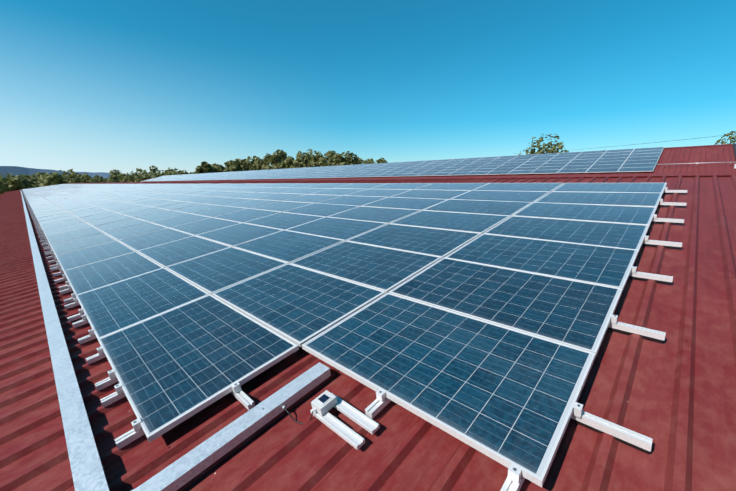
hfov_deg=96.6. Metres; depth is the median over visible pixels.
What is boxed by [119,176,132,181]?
tree
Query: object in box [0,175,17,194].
tree
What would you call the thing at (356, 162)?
tree
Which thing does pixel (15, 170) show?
distant hills
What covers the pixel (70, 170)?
tree
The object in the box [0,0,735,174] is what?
sky
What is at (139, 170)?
tree
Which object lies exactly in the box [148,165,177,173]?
tree
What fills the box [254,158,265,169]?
tree
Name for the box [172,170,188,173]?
tree
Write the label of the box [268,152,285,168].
tree
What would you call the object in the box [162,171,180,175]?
tree
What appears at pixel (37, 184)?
tree
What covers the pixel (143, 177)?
tree
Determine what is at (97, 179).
tree
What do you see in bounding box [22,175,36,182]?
tree
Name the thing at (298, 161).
tree
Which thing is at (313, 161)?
tree
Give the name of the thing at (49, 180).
tree
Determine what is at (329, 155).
tree
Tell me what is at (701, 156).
roof sheet
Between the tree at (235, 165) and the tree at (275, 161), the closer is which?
the tree at (275, 161)
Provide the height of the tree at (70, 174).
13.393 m
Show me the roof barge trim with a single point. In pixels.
(734, 147)
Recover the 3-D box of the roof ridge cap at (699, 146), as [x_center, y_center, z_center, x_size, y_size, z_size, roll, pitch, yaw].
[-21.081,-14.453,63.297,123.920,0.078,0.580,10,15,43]
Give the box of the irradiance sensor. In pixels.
[282,390,379,449]
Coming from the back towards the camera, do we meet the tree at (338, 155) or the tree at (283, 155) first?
the tree at (283, 155)
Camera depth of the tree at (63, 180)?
143.67 m
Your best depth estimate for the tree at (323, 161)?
78.93 m
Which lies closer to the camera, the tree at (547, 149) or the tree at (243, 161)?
the tree at (547, 149)
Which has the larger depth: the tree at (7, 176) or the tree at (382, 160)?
the tree at (7, 176)
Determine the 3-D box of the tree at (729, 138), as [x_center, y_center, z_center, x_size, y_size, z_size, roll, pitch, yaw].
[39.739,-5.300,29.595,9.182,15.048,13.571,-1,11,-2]
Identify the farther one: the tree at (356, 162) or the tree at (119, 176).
the tree at (119, 176)
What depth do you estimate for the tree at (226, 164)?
142.20 m
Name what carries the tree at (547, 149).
on the terrain
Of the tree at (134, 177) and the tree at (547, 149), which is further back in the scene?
the tree at (134, 177)
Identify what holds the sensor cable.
on the roof sheet at (672, 395)
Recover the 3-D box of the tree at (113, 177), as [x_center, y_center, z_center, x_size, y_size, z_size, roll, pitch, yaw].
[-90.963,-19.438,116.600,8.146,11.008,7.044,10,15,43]
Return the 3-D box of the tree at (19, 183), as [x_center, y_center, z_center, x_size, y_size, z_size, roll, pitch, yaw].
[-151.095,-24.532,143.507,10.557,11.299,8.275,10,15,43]
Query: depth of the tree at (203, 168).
125.36 m
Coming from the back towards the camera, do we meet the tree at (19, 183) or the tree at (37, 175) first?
the tree at (37, 175)
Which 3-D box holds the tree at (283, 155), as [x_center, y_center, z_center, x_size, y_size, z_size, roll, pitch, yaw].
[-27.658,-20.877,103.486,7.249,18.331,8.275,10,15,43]
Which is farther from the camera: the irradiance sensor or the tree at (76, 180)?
the tree at (76, 180)
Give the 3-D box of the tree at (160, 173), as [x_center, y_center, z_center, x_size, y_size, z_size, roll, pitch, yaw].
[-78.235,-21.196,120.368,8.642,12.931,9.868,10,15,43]
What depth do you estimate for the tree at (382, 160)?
84.85 m
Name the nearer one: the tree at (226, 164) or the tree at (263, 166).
the tree at (263, 166)
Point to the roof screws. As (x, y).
(600, 465)
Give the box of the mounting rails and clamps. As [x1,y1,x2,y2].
[22,187,686,490]
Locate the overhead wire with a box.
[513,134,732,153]
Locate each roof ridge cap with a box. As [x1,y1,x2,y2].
[108,172,735,182]
[664,144,732,148]
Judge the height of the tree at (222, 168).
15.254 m
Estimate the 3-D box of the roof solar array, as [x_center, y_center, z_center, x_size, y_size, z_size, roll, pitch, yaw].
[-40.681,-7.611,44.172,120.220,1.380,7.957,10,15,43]
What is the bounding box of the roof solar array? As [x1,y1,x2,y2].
[22,183,666,486]
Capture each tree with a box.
[0,173,22,183]
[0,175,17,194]
[8,176,32,189]
[11,175,44,187]
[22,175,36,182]
[28,172,51,179]
[38,172,69,185]
[58,177,71,183]
[59,172,81,178]
[62,169,91,178]
[68,174,94,182]
[79,174,89,180]
[90,175,115,182]
[103,173,125,180]
[107,175,119,181]
[109,169,126,176]
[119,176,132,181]
[126,168,143,176]
[127,174,140,181]
[136,174,160,180]
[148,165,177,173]
[148,170,166,177]
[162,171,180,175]
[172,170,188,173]
[195,161,211,173]
[207,164,213,172]
[215,165,229,172]
[224,160,232,167]
[229,159,250,170]
[230,158,244,171]
[239,156,259,170]
[252,153,280,169]
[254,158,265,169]
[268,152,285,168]
[270,149,286,168]
[284,156,294,168]
[290,151,308,167]
[301,149,323,167]
[318,157,332,166]
[324,150,335,165]
[332,151,357,165]
[333,153,342,165]
[346,157,361,164]
[379,157,387,162]
[518,134,568,154]
[715,131,735,143]
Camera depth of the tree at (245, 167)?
116.53 m
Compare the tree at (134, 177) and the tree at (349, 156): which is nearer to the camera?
the tree at (349, 156)
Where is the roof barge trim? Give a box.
[732,143,735,160]
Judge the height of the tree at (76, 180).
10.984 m
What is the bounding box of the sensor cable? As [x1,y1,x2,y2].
[284,408,312,423]
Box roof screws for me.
[167,180,733,467]
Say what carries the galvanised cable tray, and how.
on the roof sheet at (672, 395)
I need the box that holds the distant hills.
[0,166,131,178]
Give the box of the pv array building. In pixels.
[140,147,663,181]
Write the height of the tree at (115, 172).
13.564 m
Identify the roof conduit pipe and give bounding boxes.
[657,162,732,166]
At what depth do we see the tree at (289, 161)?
89.49 m
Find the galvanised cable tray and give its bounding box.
[21,191,330,490]
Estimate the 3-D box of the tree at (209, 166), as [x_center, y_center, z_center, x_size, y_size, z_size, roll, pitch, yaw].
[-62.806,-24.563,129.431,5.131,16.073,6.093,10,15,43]
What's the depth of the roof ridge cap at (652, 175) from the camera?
8.92 m
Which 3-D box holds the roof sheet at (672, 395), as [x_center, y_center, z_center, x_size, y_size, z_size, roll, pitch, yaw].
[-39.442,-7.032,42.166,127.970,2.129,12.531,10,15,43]
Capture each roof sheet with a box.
[0,175,735,490]
[142,145,735,181]
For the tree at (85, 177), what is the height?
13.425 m
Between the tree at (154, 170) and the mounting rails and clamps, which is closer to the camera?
the mounting rails and clamps

